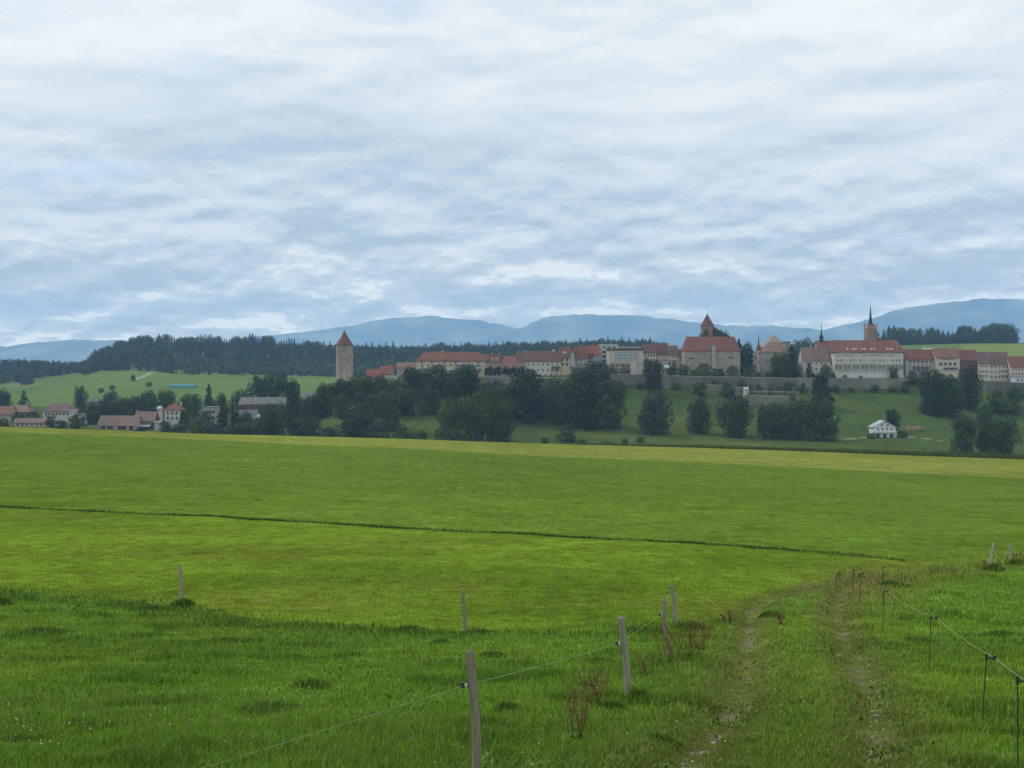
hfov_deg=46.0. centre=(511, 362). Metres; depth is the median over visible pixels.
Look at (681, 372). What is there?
bush
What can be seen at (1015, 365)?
pink corner house
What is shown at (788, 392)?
terrace wall
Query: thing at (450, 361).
hipped roof house
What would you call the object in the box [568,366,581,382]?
bush
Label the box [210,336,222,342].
leafy tree
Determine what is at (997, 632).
grass tussock
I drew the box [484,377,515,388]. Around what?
retaining wall
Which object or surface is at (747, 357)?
leafy tree
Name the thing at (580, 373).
bush
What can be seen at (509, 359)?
hip roof cottage
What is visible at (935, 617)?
fence rod
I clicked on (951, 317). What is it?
mountain ridge
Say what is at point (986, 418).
leafy tree
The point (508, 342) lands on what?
leafy tree
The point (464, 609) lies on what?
fence post
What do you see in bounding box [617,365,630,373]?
bush
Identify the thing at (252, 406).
workshop
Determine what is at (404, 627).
grass tussock
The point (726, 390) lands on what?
bush
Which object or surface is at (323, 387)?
leafy tree
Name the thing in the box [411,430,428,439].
bush
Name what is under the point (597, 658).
grass tussock
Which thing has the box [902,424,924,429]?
earth heap
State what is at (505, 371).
pollarded tree
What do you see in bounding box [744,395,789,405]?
terrace wall
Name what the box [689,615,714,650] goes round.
dock plant
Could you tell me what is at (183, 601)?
grass tussock
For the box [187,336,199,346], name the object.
leafy tree
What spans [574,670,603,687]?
dock plant
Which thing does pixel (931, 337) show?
bush
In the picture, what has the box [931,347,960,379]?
veranda house
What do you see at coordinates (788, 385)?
bush
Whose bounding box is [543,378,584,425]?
leafy tree
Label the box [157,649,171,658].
dock plant
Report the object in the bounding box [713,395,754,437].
leafy tree
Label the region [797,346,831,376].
convent wing
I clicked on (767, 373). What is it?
bush
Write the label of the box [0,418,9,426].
bush
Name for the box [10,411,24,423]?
bush
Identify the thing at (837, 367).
window
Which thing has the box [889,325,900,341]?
conifer tree
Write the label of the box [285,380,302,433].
poplar tree
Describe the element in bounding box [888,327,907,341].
leafy tree
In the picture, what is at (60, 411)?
farmhouse
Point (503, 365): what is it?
terrace building
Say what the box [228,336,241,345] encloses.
leafy tree
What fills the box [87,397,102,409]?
pale grey house
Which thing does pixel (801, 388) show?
bush
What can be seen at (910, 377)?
bush
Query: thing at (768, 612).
grass tussock
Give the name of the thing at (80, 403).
leafy tree
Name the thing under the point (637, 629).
grass tussock
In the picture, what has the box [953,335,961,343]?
bush
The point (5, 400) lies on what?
leafy tree
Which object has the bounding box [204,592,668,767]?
fence wire
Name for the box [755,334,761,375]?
spire tower
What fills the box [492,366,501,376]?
pollarded tree
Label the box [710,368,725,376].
bush
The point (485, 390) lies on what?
leafy tree
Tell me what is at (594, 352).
balcony house
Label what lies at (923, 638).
grass tussock
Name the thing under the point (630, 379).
retaining wall
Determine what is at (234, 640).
grass tussock
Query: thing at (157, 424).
shed
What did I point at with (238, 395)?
leafy tree
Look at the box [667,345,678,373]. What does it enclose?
white town house
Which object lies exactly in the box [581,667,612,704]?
dock plant
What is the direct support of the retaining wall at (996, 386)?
on the ground at (522, 479)
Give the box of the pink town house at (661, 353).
[655,342,667,373]
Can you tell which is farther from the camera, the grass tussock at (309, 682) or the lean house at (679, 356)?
the lean house at (679, 356)
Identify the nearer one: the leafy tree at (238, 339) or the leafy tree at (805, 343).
the leafy tree at (805, 343)
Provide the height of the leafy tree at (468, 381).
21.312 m
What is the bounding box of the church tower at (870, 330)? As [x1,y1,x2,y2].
[863,301,877,339]
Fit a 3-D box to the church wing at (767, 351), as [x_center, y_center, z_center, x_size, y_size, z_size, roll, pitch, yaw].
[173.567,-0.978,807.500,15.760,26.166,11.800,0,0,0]
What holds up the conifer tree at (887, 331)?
on the ground at (522, 479)
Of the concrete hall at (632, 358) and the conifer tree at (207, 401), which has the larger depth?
the conifer tree at (207, 401)
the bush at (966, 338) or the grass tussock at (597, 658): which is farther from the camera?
the bush at (966, 338)
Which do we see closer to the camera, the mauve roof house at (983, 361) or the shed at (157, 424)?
the shed at (157, 424)
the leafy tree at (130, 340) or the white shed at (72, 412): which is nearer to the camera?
the white shed at (72, 412)
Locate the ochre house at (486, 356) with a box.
[481,354,488,362]
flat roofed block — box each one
[599,344,618,369]
[618,345,641,347]
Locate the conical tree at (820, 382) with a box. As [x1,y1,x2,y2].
[811,373,834,407]
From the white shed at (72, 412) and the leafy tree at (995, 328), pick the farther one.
the leafy tree at (995, 328)
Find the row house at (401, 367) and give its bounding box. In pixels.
[396,362,415,380]
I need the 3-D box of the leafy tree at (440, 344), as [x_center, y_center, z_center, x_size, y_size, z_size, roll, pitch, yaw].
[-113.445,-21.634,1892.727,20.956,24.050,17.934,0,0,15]
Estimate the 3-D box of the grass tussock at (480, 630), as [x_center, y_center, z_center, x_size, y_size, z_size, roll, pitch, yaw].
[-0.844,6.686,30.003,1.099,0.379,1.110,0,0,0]
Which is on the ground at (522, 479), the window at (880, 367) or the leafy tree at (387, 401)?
the leafy tree at (387, 401)
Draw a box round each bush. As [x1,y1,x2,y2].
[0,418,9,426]
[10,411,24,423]
[27,411,42,417]
[44,415,56,426]
[55,420,71,428]
[68,412,90,428]
[133,427,144,431]
[158,421,174,431]
[169,424,189,432]
[200,410,214,432]
[201,423,223,433]
[208,398,225,415]
[223,423,250,434]
[231,408,239,431]
[236,410,252,431]
[240,421,254,434]
[245,418,263,434]
[279,401,289,427]
[321,427,339,436]
[369,418,396,438]
[392,424,412,438]
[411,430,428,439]
[491,379,501,391]
[541,437,548,443]
[544,377,559,390]
[554,423,576,442]
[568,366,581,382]
[574,367,588,385]
[609,366,617,373]
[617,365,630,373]
[635,436,644,442]
[636,382,642,389]
[666,359,678,375]
[670,382,681,389]
[678,364,689,375]
[689,369,698,375]
[689,381,706,395]
[697,362,711,375]
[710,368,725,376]
[710,379,717,384]
[719,381,735,397]
[725,365,739,376]
[736,380,747,389]
[742,365,754,376]
[753,384,763,390]
[762,370,772,377]
[767,384,775,390]
[777,385,790,393]
[783,381,793,391]
[784,392,796,403]
[799,383,806,393]
[832,385,839,392]
[866,433,876,437]
[870,385,879,392]
[887,386,896,392]
[889,366,898,378]
[897,430,908,437]
[899,381,909,392]
[902,337,910,344]
[905,371,918,384]
[908,335,916,344]
[918,337,925,344]
[921,334,931,344]
[926,334,934,343]
[932,337,940,343]
[939,334,947,343]
[943,336,954,343]
[949,333,957,343]
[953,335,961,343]
[961,334,971,343]
[983,390,1006,413]
[1000,398,1023,414]
[1006,386,1023,400]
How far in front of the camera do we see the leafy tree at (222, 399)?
849.22 m
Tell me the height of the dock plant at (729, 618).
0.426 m
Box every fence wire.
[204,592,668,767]
[856,570,1023,678]
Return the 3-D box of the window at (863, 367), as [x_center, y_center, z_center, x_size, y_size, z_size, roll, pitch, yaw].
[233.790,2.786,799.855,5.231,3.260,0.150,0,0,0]
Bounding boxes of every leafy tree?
[0,388,13,405]
[18,373,34,384]
[73,384,88,412]
[84,401,100,424]
[97,399,117,418]
[103,390,117,410]
[111,396,133,414]
[112,340,127,348]
[126,336,139,346]
[127,395,144,414]
[131,335,147,347]
[139,390,159,410]
[140,334,152,345]
[154,334,170,344]
[157,388,176,420]
[175,337,186,348]
[177,393,202,420]
[181,407,196,427]
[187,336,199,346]
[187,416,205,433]
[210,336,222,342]
[215,392,228,418]
[227,389,249,415]
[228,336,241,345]
[242,337,253,345]
[244,375,268,396]
[257,402,287,435]
[263,371,288,396]
[264,338,276,349]
[283,378,299,405]
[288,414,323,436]
[301,395,316,415]
[303,340,315,350]
[308,400,327,419]
[309,390,333,419]
[312,382,336,404]
[329,378,351,402]
[332,392,351,417]
[335,405,377,437]
[346,374,372,396]
[352,391,375,416]
[366,374,393,399]
[370,389,397,417]
[383,378,409,403]
[395,388,418,416]
[398,366,422,393]
[414,386,440,415]
[416,364,450,396]
[434,342,444,348]
[434,397,470,440]
[440,370,466,399]
[453,363,482,393]
[454,390,495,441]
[471,385,492,413]
[479,382,502,400]
[483,395,516,441]
[491,383,517,416]
[499,368,547,423]
[505,341,514,348]
[535,382,555,418]
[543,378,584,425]
[563,371,608,430]
[581,359,610,387]
[592,377,628,430]
[636,389,674,434]
[642,359,664,390]
[685,395,713,434]
[698,328,708,336]
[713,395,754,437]
[739,341,756,375]
[756,403,766,435]
[760,402,790,438]
[770,352,791,377]
[778,397,811,440]
[790,339,803,367]
[797,337,812,361]
[799,395,840,441]
[818,363,830,377]
[885,408,901,430]
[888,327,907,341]
[896,328,909,342]
[907,328,924,341]
[917,369,949,417]
[928,327,940,338]
[930,374,966,418]
[949,415,978,453]
[954,325,976,343]
[955,365,984,410]
[974,423,992,452]
[976,405,993,435]
[977,326,991,342]
[983,322,1004,342]
[988,414,1021,454]
[999,323,1017,342]
[1006,324,1019,339]
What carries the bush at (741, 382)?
on the ground at (522, 479)
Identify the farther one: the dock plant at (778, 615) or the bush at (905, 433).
the bush at (905, 433)
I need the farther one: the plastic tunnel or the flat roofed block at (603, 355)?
the plastic tunnel
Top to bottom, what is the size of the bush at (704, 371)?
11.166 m
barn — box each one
[97,415,140,429]
[135,410,159,429]
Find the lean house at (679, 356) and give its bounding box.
[677,353,681,372]
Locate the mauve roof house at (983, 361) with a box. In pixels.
[974,352,989,380]
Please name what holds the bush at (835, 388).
on the ground at (522, 479)
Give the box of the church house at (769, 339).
[754,336,781,372]
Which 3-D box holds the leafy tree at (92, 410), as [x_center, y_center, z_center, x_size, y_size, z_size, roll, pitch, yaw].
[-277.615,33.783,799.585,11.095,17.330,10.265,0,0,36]
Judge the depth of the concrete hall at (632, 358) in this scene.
805.96 m
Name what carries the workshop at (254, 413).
on the ground at (522, 479)
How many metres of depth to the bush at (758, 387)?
771.22 m
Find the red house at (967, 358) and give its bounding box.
[958,350,976,378]
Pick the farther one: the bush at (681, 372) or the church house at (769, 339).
the church house at (769, 339)
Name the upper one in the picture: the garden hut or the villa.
the garden hut
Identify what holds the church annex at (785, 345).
on the ground at (522, 479)
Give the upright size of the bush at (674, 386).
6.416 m
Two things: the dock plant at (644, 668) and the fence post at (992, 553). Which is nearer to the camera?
the dock plant at (644, 668)
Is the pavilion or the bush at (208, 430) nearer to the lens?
the bush at (208, 430)
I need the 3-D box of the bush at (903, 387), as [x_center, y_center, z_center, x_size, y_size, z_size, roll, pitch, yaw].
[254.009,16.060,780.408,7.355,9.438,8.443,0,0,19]
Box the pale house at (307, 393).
[302,392,319,402]
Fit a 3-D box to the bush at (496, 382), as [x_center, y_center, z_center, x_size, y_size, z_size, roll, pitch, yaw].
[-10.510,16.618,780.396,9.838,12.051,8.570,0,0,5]
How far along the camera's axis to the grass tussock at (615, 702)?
14.78 m
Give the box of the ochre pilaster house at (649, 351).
[642,344,655,370]
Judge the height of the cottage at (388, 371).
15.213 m
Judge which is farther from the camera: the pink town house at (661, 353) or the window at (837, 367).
the pink town house at (661, 353)
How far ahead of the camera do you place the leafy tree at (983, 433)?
611.68 m
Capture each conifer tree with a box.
[17,390,32,408]
[177,410,187,429]
[199,383,212,416]
[215,403,229,433]
[228,406,236,431]
[784,344,803,377]
[804,362,813,377]
[880,330,886,339]
[885,326,891,337]
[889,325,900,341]
[917,328,923,337]
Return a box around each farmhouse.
[0,406,17,420]
[15,405,34,417]
[41,401,79,421]
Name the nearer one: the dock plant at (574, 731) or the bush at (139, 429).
the dock plant at (574, 731)
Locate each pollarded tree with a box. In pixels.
[484,366,493,375]
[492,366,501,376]
[501,366,510,376]
[509,367,517,374]
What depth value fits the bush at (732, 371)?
794.21 m
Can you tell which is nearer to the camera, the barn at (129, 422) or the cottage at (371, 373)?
the barn at (129, 422)
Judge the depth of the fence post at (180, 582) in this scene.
37.30 m
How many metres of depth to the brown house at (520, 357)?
834.63 m
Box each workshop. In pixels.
[231,410,259,430]
[238,395,287,418]
[245,404,258,409]
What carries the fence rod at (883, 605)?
on the ground at (522, 479)
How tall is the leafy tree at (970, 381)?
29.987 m
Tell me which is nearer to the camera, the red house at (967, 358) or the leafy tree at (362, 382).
the leafy tree at (362, 382)
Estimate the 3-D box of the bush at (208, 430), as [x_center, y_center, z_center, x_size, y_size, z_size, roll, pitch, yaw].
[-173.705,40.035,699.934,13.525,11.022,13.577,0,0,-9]
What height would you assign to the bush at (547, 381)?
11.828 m
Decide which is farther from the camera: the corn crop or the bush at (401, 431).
the bush at (401, 431)
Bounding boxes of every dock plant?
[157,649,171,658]
[563,683,596,740]
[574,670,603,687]
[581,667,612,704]
[632,649,653,676]
[649,622,690,664]
[658,612,716,659]
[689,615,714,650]
[720,609,734,623]
[774,609,787,624]
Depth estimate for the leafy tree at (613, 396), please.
698.56 m
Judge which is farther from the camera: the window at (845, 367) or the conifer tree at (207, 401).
the conifer tree at (207, 401)
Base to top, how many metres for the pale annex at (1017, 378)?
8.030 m
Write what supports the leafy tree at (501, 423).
on the ground at (522, 479)
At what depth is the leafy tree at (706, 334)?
825.12 m
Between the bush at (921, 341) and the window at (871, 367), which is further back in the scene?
the bush at (921, 341)
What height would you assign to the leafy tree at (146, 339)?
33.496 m
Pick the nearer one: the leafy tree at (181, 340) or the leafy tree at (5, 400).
the leafy tree at (5, 400)
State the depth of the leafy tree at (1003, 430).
605.22 m
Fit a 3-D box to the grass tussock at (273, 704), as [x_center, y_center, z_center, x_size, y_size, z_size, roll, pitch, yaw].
[-2.976,4.242,14.832,1.107,0.277,1.108,0,0,0]
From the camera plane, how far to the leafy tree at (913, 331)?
1694.88 m
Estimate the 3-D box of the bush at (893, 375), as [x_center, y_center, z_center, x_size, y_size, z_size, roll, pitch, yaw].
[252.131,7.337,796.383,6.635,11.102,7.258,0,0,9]
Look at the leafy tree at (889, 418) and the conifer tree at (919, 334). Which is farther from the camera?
the conifer tree at (919, 334)
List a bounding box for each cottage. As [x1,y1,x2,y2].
[366,369,381,382]
[380,365,394,380]
[501,356,518,362]
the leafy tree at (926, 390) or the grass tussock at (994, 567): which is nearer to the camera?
the grass tussock at (994, 567)
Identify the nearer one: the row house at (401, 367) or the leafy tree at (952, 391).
the leafy tree at (952, 391)
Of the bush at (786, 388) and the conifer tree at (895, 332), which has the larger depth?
the conifer tree at (895, 332)
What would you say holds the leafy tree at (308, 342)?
on the ground at (522, 479)
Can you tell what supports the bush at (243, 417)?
on the ground at (522, 479)
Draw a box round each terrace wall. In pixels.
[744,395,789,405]
[751,391,798,400]
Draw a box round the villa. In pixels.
[163,402,184,427]
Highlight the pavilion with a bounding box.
[663,365,677,375]
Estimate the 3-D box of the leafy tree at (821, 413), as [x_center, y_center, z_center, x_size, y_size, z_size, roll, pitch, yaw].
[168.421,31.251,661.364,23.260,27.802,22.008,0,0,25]
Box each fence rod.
[883,589,888,627]
[929,615,937,669]
[982,654,996,720]
[1016,676,1023,767]
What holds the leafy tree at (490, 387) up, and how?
on the ground at (522, 479)
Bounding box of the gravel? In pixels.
[674,652,891,767]
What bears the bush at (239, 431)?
on the ground at (522, 479)
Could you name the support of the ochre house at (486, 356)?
on the ground at (522, 479)
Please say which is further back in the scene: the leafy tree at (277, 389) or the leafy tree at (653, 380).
the leafy tree at (277, 389)
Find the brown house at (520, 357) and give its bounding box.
[516,351,527,362]
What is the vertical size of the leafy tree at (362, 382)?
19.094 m
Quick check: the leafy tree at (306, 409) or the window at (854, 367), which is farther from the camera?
the window at (854, 367)
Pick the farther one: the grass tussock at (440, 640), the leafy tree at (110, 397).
the leafy tree at (110, 397)
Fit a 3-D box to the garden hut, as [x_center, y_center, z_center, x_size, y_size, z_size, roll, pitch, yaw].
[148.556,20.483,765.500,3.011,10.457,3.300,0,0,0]
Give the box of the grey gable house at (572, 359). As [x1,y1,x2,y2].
[569,350,575,373]
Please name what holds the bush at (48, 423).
on the ground at (522, 479)
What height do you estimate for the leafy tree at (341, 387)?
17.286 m
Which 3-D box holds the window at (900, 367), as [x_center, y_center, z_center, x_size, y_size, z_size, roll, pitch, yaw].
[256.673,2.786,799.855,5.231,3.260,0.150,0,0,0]
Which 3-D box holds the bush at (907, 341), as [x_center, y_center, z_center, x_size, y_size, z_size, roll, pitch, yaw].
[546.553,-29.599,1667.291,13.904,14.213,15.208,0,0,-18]
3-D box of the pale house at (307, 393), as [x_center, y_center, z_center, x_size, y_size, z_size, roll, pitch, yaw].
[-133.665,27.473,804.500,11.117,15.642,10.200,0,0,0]
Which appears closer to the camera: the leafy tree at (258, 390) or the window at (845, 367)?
the window at (845, 367)
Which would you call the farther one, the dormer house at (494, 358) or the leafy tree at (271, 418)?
the dormer house at (494, 358)
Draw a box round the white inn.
[524,349,561,375]
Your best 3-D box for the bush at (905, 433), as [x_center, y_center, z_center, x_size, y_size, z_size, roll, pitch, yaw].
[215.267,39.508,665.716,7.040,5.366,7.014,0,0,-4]
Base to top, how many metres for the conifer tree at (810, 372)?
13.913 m
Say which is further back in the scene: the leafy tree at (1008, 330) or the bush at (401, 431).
the leafy tree at (1008, 330)
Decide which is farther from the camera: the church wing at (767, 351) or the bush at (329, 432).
the church wing at (767, 351)
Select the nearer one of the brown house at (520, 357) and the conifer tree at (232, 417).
the conifer tree at (232, 417)
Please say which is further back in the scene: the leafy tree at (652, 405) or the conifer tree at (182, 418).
the conifer tree at (182, 418)
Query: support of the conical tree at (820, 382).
on the ground at (522, 479)
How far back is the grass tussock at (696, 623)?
30.88 m
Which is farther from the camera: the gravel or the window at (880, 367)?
the window at (880, 367)
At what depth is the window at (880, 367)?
799.93 m
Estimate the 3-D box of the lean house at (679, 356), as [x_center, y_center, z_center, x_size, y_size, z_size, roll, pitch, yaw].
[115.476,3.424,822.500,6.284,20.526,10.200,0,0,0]
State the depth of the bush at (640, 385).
779.76 m
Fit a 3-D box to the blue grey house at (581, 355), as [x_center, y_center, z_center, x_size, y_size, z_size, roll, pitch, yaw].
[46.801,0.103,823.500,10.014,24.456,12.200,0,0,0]
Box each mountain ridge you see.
[0,339,155,363]
[224,316,518,348]
[471,314,818,355]
[790,298,1023,348]
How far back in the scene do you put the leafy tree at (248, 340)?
1885.54 m
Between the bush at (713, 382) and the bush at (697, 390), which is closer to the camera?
the bush at (697, 390)
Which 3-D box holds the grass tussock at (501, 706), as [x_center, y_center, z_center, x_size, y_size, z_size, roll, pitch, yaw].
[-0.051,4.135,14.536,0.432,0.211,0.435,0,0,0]
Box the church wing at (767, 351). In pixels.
[760,342,784,376]
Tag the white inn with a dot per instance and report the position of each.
(544, 363)
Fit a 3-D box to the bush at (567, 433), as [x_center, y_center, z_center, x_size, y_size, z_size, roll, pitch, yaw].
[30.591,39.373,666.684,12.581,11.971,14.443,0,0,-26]
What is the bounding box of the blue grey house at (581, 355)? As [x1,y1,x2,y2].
[573,345,587,373]
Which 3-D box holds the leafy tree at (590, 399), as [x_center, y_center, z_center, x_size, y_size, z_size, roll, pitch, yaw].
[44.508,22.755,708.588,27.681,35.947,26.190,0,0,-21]
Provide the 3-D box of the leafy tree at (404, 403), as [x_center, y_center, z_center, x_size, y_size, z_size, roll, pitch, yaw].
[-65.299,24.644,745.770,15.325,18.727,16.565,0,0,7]
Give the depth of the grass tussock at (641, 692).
15.46 m
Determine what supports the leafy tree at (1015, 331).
on the ground at (522, 479)
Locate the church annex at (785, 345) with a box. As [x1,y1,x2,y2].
[782,341,790,370]
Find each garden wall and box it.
[74,413,86,423]
[690,383,743,395]
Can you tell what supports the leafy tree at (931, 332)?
on the ground at (522, 479)
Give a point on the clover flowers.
(303, 696)
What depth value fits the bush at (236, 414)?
734.93 m
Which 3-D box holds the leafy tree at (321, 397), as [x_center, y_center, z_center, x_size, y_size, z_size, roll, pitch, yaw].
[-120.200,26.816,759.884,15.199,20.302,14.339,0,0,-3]
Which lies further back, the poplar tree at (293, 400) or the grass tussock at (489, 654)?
the poplar tree at (293, 400)
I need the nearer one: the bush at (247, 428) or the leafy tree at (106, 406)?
the bush at (247, 428)
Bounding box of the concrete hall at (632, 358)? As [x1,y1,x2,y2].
[606,348,643,373]
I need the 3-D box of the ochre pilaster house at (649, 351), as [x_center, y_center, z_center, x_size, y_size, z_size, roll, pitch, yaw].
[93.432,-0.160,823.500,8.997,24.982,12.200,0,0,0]
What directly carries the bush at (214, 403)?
on the ground at (522, 479)
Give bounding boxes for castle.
[680,314,740,375]
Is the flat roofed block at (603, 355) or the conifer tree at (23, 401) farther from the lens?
the conifer tree at (23, 401)
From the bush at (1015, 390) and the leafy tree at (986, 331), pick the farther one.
the leafy tree at (986, 331)
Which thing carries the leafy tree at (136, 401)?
on the ground at (522, 479)
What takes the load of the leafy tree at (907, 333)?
on the ground at (522, 479)
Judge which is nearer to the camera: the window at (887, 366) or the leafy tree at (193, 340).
the window at (887, 366)
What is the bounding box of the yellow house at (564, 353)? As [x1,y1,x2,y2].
[558,346,570,374]
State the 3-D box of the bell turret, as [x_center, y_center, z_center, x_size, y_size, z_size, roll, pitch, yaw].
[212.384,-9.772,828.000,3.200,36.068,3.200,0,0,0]
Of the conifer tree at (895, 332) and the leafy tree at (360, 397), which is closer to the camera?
the leafy tree at (360, 397)
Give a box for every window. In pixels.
[835,365,842,369]
[843,365,850,369]
[852,365,859,369]
[861,365,867,369]
[869,365,876,369]
[878,365,885,369]
[886,365,893,369]
[895,365,902,369]
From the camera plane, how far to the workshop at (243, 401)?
772.87 m
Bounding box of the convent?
[829,340,904,378]
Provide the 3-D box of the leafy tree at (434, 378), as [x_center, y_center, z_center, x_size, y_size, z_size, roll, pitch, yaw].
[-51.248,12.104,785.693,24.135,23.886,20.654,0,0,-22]
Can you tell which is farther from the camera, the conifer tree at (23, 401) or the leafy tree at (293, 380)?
the leafy tree at (293, 380)
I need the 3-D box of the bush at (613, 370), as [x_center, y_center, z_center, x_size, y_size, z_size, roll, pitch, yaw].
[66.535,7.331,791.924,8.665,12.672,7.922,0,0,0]
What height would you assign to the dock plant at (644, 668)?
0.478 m
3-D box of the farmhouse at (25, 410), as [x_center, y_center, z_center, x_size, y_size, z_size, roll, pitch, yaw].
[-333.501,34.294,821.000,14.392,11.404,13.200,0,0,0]
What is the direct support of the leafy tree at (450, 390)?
on the ground at (522, 479)
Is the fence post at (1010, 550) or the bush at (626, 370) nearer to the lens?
the fence post at (1010, 550)
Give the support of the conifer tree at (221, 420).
on the ground at (522, 479)
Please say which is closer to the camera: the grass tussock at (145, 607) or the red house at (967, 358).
the grass tussock at (145, 607)
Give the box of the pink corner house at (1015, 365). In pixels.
[1006,356,1023,380]
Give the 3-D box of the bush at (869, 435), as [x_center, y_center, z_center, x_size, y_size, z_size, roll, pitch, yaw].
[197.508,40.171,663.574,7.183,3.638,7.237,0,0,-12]
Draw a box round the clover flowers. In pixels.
[7,601,987,765]
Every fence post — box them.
[179,565,182,598]
[460,649,480,767]
[461,590,466,631]
[615,616,630,695]
[658,598,669,658]
[668,584,677,624]
[989,543,994,563]
[1009,544,1011,559]
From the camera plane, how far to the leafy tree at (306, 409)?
767.00 m
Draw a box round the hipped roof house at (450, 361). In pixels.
[415,350,486,377]
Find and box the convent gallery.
[814,340,832,346]
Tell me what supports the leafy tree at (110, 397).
on the ground at (522, 479)
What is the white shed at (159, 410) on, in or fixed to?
on the ground at (522, 479)
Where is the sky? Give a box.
[0,0,1023,346]
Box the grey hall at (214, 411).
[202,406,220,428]
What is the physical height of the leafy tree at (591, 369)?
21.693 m
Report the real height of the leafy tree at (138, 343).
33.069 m
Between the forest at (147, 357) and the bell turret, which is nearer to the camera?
the bell turret
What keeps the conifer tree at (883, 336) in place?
on the ground at (522, 479)
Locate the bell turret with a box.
[819,324,822,341]
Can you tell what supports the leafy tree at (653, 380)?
on the ground at (522, 479)
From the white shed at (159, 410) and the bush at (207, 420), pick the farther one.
the white shed at (159, 410)
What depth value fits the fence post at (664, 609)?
22.14 m
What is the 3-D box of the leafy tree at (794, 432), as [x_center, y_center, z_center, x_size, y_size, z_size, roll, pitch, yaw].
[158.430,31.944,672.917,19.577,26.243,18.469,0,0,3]
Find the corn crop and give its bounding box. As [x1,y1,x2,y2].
[560,442,1023,458]
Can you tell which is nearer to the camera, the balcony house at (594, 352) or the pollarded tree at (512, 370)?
the pollarded tree at (512, 370)
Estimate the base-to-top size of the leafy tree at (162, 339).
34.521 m
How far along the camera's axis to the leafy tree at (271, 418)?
685.99 m
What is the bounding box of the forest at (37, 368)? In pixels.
[0,357,92,383]
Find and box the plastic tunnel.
[169,384,196,387]
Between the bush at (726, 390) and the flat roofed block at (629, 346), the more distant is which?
the flat roofed block at (629, 346)
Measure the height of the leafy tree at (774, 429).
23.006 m
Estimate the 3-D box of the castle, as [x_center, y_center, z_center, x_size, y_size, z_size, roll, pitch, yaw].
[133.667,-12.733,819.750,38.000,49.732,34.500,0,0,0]
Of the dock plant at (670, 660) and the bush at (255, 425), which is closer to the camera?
the dock plant at (670, 660)
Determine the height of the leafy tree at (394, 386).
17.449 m
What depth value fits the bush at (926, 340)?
1664.19 m
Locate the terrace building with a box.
[486,363,525,376]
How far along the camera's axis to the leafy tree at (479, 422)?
657.43 m
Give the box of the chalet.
[867,420,896,437]
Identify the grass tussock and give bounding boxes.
[0,596,13,605]
[0,730,49,744]
[15,624,75,636]
[131,602,170,610]
[169,596,195,607]
[186,635,263,643]
[228,697,305,718]
[287,676,332,690]
[389,623,428,632]
[430,637,449,643]
[459,626,498,634]
[478,649,505,657]
[492,697,524,712]
[579,654,615,664]
[595,695,628,711]
[613,623,662,634]
[622,679,656,704]
[639,729,689,749]
[650,656,667,667]
[672,619,705,630]
[757,609,780,617]
[872,578,912,587]
[899,636,939,642]
[976,629,1019,637]
[982,562,1005,570]
[1004,557,1022,564]
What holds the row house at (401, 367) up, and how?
on the ground at (522, 479)
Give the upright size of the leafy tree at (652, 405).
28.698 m
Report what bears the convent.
on the ground at (522, 479)
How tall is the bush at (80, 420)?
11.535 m
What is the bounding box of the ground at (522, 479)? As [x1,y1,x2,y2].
[0,343,1023,767]
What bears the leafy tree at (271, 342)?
on the ground at (522, 479)
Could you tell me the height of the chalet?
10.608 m
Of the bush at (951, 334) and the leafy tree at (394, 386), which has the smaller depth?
the leafy tree at (394, 386)
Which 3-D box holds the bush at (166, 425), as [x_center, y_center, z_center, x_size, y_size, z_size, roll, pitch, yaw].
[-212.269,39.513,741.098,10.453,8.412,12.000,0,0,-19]
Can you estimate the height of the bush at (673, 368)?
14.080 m
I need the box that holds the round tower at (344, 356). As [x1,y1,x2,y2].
[336,328,352,386]
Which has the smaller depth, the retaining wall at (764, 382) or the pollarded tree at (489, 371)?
the retaining wall at (764, 382)
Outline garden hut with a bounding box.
[743,387,748,398]
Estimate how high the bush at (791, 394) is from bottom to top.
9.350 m
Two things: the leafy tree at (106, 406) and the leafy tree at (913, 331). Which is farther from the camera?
the leafy tree at (913, 331)
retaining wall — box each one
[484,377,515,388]
[535,377,565,385]
[607,374,670,384]
[671,376,795,390]
[796,378,907,388]
[985,381,1023,391]
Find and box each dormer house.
[489,353,500,362]
[987,351,1007,380]
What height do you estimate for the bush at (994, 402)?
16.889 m
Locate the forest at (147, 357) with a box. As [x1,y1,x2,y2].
[82,339,680,376]
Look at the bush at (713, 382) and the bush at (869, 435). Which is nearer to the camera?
the bush at (869, 435)
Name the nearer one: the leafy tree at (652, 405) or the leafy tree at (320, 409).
the leafy tree at (652, 405)
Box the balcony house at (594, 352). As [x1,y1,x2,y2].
[586,345,600,373]
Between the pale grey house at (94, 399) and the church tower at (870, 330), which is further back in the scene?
the pale grey house at (94, 399)
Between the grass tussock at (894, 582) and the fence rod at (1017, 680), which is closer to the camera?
the fence rod at (1017, 680)
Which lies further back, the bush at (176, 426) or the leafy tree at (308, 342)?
the leafy tree at (308, 342)
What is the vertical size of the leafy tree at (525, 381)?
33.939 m
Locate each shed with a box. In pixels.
[13,418,49,426]
[70,410,77,422]
[153,421,161,430]
[156,406,162,420]
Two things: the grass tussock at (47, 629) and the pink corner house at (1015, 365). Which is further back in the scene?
the pink corner house at (1015, 365)
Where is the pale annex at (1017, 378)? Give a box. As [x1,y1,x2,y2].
[1010,376,1023,382]
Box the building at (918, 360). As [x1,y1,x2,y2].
[903,348,934,378]
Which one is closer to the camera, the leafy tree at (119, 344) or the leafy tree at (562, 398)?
the leafy tree at (562, 398)

